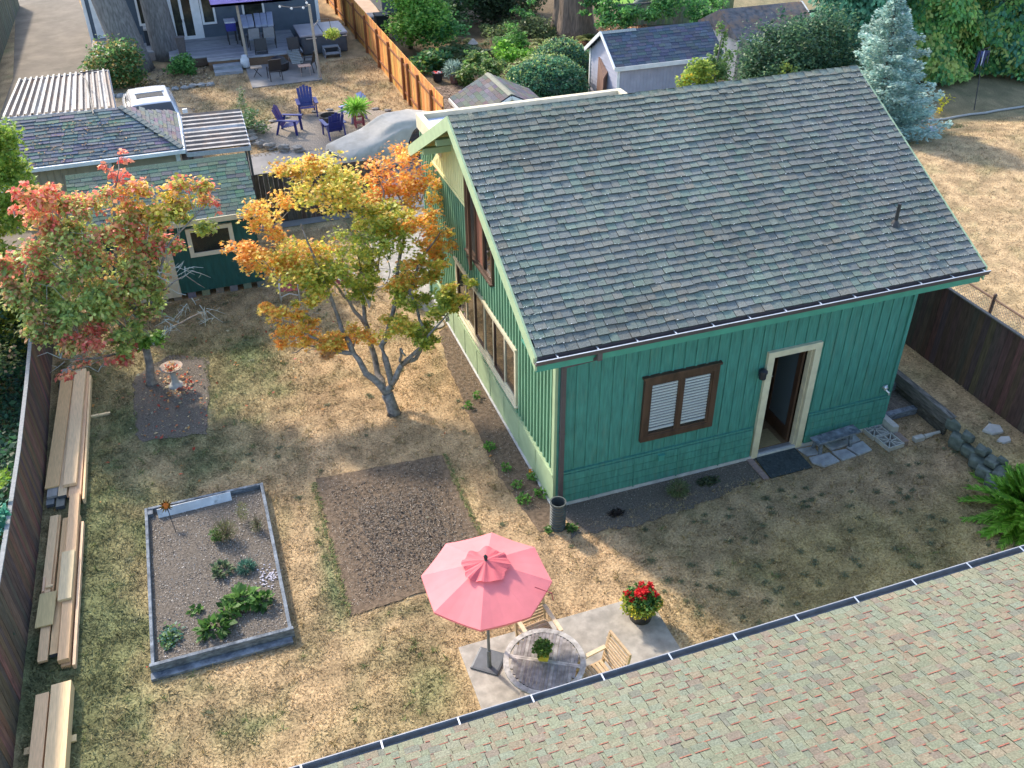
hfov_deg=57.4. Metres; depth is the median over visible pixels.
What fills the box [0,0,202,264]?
driveway
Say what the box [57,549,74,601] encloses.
lumber board
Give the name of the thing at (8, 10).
board fence
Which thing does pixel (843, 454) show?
flagstone
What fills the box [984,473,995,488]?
rock
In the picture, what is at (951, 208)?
lawn grass
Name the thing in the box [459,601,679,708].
patio
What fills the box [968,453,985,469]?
rock
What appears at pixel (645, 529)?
lawn weeds
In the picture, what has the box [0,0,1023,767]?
ground
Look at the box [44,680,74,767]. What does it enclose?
lumber board
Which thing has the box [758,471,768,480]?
brick
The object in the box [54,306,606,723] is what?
fallen leaves
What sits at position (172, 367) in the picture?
bird bath
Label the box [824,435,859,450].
flagstone
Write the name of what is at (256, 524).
herb plant
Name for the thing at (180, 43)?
round bin
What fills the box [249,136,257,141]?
edging stone
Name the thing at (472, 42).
stone lantern
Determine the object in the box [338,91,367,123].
adirondack chair
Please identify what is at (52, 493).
lumber board
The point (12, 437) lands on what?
ivy
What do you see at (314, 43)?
wooden post
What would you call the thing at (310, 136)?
gravel circle
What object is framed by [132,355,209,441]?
dirt patch
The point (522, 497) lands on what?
bed plant
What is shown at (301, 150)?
edging stone
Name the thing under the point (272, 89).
lawn grass
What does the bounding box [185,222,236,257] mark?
window
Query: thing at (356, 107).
potted fern
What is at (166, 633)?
leafy cabbage-like plant
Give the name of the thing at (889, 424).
concrete block
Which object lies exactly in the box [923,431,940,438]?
pipe section
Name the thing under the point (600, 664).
patio chair
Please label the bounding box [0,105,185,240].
garage
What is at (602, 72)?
door
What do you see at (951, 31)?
cypress tree
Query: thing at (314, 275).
maple tree
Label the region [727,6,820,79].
yew bush
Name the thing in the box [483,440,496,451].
bed plant
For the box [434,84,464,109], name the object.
brick path
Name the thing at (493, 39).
sword fern
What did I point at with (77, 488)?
lumber board
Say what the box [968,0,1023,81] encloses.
cypress tree
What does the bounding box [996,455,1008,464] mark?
rock
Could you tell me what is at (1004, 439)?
rock
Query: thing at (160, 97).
pickup truck
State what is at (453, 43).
sword fern
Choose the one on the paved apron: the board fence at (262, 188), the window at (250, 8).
the board fence at (262, 188)
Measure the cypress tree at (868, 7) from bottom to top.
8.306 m
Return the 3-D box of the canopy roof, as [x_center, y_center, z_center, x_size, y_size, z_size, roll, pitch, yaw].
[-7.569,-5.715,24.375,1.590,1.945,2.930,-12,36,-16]
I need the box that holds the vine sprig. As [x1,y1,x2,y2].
[0,465,11,534]
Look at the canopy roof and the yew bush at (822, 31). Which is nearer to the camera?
the canopy roof
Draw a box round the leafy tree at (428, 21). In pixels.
[376,0,471,48]
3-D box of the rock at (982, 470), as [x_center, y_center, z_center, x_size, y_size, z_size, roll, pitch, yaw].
[7.838,1.453,15.424,0.338,0.257,0.326,21,40,28]
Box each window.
[134,0,145,25]
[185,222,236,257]
[199,0,216,24]
[241,3,264,19]
[453,256,517,408]
[463,176,494,286]
[639,360,722,442]
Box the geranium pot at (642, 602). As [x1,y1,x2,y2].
[619,580,663,624]
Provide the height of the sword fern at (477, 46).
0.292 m
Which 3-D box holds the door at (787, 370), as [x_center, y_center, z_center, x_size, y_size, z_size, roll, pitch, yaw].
[4.587,-0.009,15.883,0.130,1.960,0.720,-12,36,-16]
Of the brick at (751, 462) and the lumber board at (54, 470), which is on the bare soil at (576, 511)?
the brick at (751, 462)
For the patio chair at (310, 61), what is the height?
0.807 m
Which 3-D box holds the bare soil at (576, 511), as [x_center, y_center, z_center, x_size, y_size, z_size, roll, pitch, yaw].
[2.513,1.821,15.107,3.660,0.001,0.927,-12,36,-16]
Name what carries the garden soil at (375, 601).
on the ground at (996, 92)
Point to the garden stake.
(165, 505)
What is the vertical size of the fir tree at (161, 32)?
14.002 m
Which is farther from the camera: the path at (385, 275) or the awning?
the awning
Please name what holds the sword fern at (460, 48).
on the ground at (996, 92)
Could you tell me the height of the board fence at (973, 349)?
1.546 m
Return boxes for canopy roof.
[181,109,256,195]
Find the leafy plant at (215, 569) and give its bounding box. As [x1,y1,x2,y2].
[210,559,235,578]
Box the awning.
[209,0,291,7]
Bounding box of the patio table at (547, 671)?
[503,628,585,694]
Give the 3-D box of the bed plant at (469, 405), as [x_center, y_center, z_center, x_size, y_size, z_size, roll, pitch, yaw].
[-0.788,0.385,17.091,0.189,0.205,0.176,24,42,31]
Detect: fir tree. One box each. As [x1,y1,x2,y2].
[91,0,154,73]
[140,0,177,61]
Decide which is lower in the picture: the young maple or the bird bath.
the bird bath
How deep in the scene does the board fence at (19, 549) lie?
13.52 m
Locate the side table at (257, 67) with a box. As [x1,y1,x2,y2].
[250,65,261,76]
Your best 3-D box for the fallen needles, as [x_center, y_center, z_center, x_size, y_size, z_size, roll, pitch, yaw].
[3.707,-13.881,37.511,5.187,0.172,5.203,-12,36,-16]
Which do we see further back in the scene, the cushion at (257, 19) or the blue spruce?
the cushion at (257, 19)
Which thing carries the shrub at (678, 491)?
on the bare soil at (576, 511)
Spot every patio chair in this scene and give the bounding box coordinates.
[246,28,259,50]
[253,38,267,54]
[262,27,276,47]
[266,59,282,81]
[286,36,304,56]
[301,51,316,72]
[514,598,562,662]
[574,630,631,678]
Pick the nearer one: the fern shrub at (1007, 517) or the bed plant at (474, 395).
the fern shrub at (1007, 517)
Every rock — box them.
[116,93,123,97]
[171,86,178,90]
[180,85,189,89]
[188,83,196,87]
[197,82,205,86]
[206,82,214,85]
[945,418,960,431]
[948,430,966,451]
[960,443,975,458]
[961,429,975,443]
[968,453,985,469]
[974,443,989,456]
[974,463,993,478]
[982,423,1002,434]
[984,454,1000,469]
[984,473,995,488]
[990,465,1006,477]
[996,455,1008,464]
[997,436,1010,443]
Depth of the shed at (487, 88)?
27.12 m
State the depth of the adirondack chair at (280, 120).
28.81 m
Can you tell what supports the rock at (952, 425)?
on the ground at (996, 92)
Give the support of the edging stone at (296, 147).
on the paved apron
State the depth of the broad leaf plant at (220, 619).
12.81 m
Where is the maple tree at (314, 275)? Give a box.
[218,140,479,416]
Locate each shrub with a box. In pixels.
[0,240,42,405]
[77,33,150,88]
[162,52,197,75]
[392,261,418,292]
[478,15,558,41]
[665,477,691,497]
[696,474,720,486]
[958,462,1023,550]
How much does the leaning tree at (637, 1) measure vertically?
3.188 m
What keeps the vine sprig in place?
hanging from the board fence at (19, 549)
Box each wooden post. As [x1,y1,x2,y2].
[235,5,247,55]
[308,4,320,77]
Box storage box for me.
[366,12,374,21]
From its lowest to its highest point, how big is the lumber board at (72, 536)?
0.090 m
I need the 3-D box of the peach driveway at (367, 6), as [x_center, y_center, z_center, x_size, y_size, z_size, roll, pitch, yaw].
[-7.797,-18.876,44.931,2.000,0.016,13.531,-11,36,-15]
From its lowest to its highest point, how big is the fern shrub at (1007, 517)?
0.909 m
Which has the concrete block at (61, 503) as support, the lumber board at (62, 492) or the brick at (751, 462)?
the lumber board at (62, 492)
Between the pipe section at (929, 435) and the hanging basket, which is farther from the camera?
the hanging basket
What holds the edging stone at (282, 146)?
on the paved apron
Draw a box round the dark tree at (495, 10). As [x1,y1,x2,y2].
[430,0,546,31]
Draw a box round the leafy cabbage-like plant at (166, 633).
[157,621,185,650]
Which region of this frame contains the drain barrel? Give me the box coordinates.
[550,496,565,532]
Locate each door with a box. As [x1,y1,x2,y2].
[88,0,105,37]
[119,231,181,302]
[167,0,199,39]
[596,57,607,90]
[764,351,805,440]
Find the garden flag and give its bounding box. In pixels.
[974,47,990,109]
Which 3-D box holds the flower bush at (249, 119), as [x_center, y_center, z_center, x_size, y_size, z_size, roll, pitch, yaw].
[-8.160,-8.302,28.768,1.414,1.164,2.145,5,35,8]
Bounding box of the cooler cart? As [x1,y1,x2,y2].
[223,18,237,44]
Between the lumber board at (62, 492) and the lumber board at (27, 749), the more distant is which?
the lumber board at (62, 492)
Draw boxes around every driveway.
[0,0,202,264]
[355,0,378,12]
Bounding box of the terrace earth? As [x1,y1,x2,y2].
[887,390,911,410]
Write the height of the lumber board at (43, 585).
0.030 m
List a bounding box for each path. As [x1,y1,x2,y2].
[370,212,435,311]
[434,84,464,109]
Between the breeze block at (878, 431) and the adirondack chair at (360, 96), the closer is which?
the breeze block at (878, 431)
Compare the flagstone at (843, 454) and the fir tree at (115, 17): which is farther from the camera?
the fir tree at (115, 17)
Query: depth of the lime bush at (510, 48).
33.82 m
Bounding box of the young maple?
[0,116,41,251]
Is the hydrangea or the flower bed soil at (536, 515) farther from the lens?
the hydrangea
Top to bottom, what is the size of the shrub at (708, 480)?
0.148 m
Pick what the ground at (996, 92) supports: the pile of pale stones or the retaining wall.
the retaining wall
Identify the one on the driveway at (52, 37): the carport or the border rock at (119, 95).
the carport
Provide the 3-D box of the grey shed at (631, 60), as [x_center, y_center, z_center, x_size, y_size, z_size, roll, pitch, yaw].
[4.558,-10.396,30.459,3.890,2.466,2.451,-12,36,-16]
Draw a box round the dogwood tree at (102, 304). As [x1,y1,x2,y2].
[0,148,224,386]
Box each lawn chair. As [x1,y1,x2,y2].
[278,267,300,302]
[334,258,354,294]
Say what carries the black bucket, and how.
on the ground at (996, 92)
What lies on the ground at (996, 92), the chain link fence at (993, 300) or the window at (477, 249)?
the chain link fence at (993, 300)
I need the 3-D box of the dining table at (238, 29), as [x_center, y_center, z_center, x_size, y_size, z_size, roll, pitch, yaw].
[-9.918,-13.632,36.247,1.400,0.690,1.000,-12,36,-16]
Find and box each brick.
[746,458,756,465]
[752,465,762,472]
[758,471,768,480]
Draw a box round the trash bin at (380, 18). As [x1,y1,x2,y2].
[373,11,388,37]
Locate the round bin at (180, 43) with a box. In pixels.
[175,36,185,53]
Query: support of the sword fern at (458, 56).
on the ground at (996, 92)
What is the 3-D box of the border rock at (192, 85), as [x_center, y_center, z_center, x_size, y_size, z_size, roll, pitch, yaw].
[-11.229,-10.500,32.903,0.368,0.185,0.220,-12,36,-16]
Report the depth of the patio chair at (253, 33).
35.14 m
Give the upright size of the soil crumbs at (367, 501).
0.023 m
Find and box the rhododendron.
[451,50,509,86]
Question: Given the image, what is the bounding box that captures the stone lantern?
[468,39,477,45]
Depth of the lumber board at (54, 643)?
13.17 m
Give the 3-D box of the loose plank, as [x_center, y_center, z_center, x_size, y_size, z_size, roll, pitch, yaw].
[-5.034,1.917,14.834,1.131,0.139,0.089,-13,37,-17]
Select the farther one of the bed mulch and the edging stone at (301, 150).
the bed mulch
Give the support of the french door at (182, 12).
in the blue house at (194, 19)
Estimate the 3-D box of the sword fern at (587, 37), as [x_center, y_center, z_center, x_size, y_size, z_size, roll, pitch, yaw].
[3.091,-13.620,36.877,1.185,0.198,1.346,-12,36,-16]
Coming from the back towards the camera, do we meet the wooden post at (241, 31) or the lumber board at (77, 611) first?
the wooden post at (241, 31)
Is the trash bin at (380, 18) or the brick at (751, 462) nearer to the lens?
the brick at (751, 462)
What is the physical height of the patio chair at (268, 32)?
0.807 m
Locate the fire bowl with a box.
[271,55,288,71]
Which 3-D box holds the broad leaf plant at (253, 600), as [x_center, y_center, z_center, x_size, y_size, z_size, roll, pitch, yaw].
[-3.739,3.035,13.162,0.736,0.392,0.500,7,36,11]
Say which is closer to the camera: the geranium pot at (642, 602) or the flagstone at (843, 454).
the geranium pot at (642, 602)
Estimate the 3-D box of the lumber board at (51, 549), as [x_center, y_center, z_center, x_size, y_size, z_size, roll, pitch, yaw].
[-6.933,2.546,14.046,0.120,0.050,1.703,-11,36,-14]
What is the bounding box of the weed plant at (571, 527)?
[543,523,578,534]
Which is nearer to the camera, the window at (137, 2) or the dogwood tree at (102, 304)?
the dogwood tree at (102, 304)
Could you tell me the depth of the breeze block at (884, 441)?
16.13 m
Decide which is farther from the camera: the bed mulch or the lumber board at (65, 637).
the bed mulch
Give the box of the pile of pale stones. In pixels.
[255,564,277,587]
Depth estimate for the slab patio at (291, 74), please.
33.80 m
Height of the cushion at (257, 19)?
0.294 m
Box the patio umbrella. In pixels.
[421,533,553,675]
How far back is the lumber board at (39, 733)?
11.46 m
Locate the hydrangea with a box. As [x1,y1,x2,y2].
[408,44,482,74]
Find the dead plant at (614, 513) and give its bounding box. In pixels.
[608,506,625,517]
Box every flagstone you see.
[798,447,817,455]
[809,452,839,467]
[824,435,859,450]
[832,449,856,460]
[846,441,871,455]
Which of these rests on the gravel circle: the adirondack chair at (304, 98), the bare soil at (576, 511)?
the adirondack chair at (304, 98)
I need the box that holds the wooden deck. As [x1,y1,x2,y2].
[92,30,302,75]
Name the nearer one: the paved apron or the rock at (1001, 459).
the rock at (1001, 459)
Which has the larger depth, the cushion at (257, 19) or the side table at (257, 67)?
the cushion at (257, 19)
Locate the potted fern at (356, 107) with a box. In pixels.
[339,94,371,119]
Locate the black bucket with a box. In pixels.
[432,70,442,81]
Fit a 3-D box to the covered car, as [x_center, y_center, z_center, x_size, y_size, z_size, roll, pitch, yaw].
[-3.497,-7.117,26.991,3.966,1.186,1.576,-24,41,-30]
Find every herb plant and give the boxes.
[208,500,249,542]
[248,513,263,532]
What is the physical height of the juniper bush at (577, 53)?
1.955 m
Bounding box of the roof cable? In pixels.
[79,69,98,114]
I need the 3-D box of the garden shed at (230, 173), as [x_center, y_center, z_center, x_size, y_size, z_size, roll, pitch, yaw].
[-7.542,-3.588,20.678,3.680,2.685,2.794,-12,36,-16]
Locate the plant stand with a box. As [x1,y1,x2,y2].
[353,114,364,127]
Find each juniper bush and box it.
[501,50,589,97]
[521,34,589,80]
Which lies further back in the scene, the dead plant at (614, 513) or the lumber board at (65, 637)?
the dead plant at (614, 513)
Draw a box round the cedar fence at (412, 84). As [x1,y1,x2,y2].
[326,0,443,110]
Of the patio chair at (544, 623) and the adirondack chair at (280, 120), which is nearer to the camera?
the patio chair at (544, 623)
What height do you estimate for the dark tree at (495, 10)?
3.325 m
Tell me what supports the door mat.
on the ground at (996, 92)
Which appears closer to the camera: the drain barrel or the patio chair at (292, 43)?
the drain barrel
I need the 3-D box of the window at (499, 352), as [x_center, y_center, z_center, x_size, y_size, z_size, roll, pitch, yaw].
[-0.505,-1.017,16.812,0.084,1.175,3.540,-12,36,-16]
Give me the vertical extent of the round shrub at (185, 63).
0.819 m
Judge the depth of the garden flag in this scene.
29.92 m
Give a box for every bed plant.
[464,399,472,409]
[472,390,480,398]
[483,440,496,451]
[501,462,511,472]
[511,479,522,488]
[515,491,531,504]
[525,469,537,481]
[533,486,547,498]
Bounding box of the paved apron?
[248,149,423,230]
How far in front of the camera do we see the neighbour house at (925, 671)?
8.51 m
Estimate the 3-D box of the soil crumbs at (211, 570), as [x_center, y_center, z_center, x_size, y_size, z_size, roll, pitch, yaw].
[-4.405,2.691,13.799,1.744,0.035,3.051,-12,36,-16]
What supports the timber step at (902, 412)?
on the ground at (996, 92)
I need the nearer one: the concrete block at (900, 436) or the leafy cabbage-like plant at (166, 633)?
the leafy cabbage-like plant at (166, 633)
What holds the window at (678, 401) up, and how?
in the green house at (682, 281)
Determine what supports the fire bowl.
on the slab patio at (291, 74)
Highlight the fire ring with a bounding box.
[319,112,337,126]
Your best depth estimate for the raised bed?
13.55 m
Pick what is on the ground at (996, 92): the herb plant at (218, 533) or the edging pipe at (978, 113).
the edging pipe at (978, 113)
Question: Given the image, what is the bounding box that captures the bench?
[810,424,860,454]
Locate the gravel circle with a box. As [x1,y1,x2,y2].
[256,109,386,150]
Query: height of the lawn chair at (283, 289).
0.729 m
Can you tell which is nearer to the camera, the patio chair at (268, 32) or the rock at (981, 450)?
the rock at (981, 450)
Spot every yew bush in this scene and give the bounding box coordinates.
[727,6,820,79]
[771,1,876,70]
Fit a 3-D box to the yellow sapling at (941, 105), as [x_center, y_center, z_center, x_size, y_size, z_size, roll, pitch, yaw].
[13.839,-8.971,29.848,0.598,0.679,0.498,2,35,4]
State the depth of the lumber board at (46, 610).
13.08 m
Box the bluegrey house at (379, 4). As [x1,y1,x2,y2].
[370,0,459,12]
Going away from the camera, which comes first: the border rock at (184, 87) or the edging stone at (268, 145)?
the edging stone at (268, 145)
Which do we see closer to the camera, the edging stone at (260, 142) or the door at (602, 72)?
the edging stone at (260, 142)
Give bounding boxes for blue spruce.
[853,0,953,143]
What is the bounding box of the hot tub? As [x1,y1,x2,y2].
[293,21,347,54]
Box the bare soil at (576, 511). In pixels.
[566,459,759,538]
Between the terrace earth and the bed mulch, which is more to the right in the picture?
the terrace earth
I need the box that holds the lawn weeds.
[101,299,1019,767]
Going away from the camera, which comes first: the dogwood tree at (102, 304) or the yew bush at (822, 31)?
the dogwood tree at (102, 304)
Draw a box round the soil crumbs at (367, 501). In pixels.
[139,336,762,605]
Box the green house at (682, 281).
[408,65,990,504]
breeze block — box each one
[863,424,888,440]
[875,432,904,451]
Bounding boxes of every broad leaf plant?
[186,594,241,642]
[221,582,274,614]
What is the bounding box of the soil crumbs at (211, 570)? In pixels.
[151,492,285,659]
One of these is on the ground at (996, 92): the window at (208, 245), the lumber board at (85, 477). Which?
the lumber board at (85, 477)
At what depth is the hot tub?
36.15 m
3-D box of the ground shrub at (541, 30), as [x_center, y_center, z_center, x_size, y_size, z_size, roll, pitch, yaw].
[0.370,-14.398,37.916,3.469,1.050,2.133,-5,35,-6]
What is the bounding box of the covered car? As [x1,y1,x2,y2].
[322,109,428,171]
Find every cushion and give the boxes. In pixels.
[240,14,248,27]
[246,14,254,27]
[253,13,261,27]
[260,12,266,26]
[266,11,273,26]
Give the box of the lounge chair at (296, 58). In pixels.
[286,49,310,75]
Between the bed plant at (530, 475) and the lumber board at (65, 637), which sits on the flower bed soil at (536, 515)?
the bed plant at (530, 475)
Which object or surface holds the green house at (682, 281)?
on the ground at (996, 92)
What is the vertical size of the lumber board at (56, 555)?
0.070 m
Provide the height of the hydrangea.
1.059 m
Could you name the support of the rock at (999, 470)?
on the rock at (987, 477)
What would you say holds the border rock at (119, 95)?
on the ground at (996, 92)
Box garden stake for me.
[159,500,175,532]
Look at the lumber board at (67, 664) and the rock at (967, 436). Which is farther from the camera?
the rock at (967, 436)
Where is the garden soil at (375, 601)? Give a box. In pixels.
[316,455,479,614]
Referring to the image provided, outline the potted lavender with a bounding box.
[441,58,462,83]
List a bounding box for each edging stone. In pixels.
[247,129,254,132]
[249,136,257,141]
[254,139,264,145]
[263,142,275,148]
[277,144,288,149]
[292,144,302,150]
[295,148,304,152]
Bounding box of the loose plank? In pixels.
[157,492,231,517]
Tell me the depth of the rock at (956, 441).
15.95 m
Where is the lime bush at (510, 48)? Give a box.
[491,21,533,68]
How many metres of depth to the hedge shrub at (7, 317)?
17.46 m
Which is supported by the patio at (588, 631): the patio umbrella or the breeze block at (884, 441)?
the patio umbrella
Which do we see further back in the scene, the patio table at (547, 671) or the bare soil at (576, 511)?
the bare soil at (576, 511)
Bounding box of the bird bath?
[159,360,182,389]
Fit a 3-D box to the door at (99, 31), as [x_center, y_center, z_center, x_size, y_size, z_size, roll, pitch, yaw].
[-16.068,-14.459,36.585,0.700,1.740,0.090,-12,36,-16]
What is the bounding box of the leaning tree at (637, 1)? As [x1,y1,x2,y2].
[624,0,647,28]
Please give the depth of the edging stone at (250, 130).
28.78 m
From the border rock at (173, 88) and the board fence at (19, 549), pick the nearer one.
the board fence at (19, 549)
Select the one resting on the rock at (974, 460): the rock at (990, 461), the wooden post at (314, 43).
the rock at (990, 461)
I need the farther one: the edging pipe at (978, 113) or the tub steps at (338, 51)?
the tub steps at (338, 51)
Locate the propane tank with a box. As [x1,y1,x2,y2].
[240,54,249,67]
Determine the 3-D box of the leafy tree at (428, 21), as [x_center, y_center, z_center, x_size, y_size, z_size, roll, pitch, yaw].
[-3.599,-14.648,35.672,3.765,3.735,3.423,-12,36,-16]
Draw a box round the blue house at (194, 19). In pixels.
[81,0,319,45]
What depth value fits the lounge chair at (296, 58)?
34.41 m
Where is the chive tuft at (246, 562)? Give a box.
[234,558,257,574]
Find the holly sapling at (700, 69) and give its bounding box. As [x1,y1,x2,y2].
[674,20,736,86]
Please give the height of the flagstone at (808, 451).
0.030 m
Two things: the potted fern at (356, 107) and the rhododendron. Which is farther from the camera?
the rhododendron
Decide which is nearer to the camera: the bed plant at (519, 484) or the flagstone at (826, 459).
the bed plant at (519, 484)
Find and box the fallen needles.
[528,24,647,48]
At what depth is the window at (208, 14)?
36.54 m
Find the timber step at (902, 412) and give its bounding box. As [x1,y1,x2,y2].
[886,405,916,419]
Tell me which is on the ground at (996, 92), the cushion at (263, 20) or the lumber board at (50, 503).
the lumber board at (50, 503)
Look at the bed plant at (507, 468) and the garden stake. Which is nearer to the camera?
the garden stake
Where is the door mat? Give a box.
[755,448,811,478]
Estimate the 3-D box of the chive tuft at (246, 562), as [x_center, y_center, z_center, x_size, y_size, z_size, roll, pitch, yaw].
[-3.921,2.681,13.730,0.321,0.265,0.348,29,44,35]
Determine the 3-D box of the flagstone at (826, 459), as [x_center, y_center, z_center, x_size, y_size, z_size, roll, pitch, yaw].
[5.282,1.296,15.808,0.458,0.034,0.299,-12,36,-16]
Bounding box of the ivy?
[0,327,27,682]
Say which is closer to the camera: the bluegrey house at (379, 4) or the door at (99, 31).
the door at (99, 31)
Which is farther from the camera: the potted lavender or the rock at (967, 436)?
the potted lavender
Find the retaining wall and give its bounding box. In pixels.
[893,369,956,434]
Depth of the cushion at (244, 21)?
35.60 m
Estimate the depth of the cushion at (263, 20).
35.79 m
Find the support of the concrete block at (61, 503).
on the ground at (996, 92)
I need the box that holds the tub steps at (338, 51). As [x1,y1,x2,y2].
[322,44,340,57]
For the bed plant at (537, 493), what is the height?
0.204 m
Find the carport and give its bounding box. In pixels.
[2,68,115,119]
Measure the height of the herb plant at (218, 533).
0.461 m
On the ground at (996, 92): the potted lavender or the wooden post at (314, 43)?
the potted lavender
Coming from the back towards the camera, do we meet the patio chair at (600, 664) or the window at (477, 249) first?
the window at (477, 249)
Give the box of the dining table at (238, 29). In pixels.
[235,19,275,45]
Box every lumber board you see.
[24,734,76,755]
[28,692,49,767]
[35,590,56,628]
[37,515,61,660]
[37,625,50,663]
[41,515,58,593]
[42,577,45,591]
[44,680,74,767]
[45,374,73,489]
[46,380,60,507]
[47,368,70,498]
[49,517,67,657]
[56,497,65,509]
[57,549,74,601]
[57,563,76,663]
[58,379,73,498]
[61,515,80,668]
[63,368,86,487]
[65,492,80,566]
[68,371,89,496]
[72,521,84,668]
[82,375,92,503]
[91,411,109,417]
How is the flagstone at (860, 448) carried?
on the ground at (996, 92)
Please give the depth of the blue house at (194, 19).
36.81 m
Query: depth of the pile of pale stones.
13.62 m
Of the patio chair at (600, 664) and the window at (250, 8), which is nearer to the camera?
the patio chair at (600, 664)
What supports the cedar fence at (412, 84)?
on the ground at (996, 92)
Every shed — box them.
[65,153,265,304]
[448,72,539,107]
[584,21,723,92]
[698,1,817,79]
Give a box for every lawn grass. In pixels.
[126,55,409,156]
[900,116,1023,461]
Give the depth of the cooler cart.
35.80 m
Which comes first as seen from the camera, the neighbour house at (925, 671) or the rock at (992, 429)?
the neighbour house at (925, 671)
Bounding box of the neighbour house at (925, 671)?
[290,545,1023,767]
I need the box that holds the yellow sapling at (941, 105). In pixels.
[936,94,954,113]
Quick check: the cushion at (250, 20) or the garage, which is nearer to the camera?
the garage
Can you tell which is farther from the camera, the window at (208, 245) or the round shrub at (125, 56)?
the round shrub at (125, 56)
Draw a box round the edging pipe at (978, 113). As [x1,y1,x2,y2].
[907,106,1023,123]
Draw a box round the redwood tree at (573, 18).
[509,0,728,39]
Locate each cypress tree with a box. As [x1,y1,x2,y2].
[807,0,918,66]
[906,0,992,86]
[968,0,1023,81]
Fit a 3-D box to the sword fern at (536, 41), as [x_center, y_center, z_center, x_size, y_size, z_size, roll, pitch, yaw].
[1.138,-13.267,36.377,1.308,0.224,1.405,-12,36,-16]
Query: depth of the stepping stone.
19.52 m
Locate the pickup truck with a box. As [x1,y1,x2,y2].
[122,85,187,150]
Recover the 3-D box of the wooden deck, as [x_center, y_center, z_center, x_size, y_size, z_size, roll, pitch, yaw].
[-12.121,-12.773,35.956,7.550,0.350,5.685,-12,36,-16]
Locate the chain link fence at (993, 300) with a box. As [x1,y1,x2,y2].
[951,283,1023,333]
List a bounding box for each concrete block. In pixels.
[882,415,898,433]
[894,432,908,445]
[912,434,924,442]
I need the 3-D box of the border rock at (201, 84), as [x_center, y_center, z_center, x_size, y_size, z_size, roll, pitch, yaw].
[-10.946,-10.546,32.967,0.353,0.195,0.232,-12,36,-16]
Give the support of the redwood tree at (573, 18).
on the ground at (996, 92)
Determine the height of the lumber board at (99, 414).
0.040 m
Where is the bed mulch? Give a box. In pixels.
[113,66,209,93]
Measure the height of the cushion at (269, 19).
0.294 m
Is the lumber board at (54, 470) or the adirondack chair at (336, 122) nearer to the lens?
the lumber board at (54, 470)
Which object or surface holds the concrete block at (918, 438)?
on the ground at (996, 92)
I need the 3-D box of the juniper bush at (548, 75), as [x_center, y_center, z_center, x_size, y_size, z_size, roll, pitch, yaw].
[1.109,-9.696,30.604,3.037,2.118,2.953,-12,36,-16]
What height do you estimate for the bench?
0.325 m
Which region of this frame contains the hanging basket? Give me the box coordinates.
[314,18,341,39]
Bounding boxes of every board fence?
[0,0,19,60]
[0,268,53,767]
[251,158,381,224]
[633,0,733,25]
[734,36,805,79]
[905,288,1023,433]
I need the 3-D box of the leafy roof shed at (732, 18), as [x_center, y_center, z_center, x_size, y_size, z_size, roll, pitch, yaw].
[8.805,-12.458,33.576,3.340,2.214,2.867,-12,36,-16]
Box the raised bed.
[144,482,294,681]
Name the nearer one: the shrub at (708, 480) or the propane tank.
the shrub at (708, 480)
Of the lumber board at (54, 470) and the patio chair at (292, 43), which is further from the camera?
the patio chair at (292, 43)
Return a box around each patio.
[246,56,321,88]
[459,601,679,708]
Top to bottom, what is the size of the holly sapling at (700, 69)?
3.658 m
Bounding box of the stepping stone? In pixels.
[431,321,443,327]
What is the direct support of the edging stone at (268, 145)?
on the ground at (996, 92)
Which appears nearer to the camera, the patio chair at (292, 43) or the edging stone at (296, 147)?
the edging stone at (296, 147)
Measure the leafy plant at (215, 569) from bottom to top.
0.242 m
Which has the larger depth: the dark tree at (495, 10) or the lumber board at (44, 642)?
the dark tree at (495, 10)
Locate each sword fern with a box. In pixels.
[445,37,478,47]
[454,49,488,63]
[455,43,467,50]
[464,41,497,54]
[484,35,525,45]
[527,38,548,46]
[576,33,595,41]
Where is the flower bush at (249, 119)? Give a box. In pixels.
[236,87,271,133]
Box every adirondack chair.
[271,105,302,135]
[295,85,317,118]
[319,112,346,140]
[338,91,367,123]
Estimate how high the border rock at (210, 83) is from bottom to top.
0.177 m
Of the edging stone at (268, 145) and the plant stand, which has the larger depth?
the plant stand
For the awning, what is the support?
attached to the wooden post at (241, 31)
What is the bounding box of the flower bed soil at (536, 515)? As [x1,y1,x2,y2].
[439,327,549,531]
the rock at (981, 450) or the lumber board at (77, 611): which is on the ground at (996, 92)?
the lumber board at (77, 611)

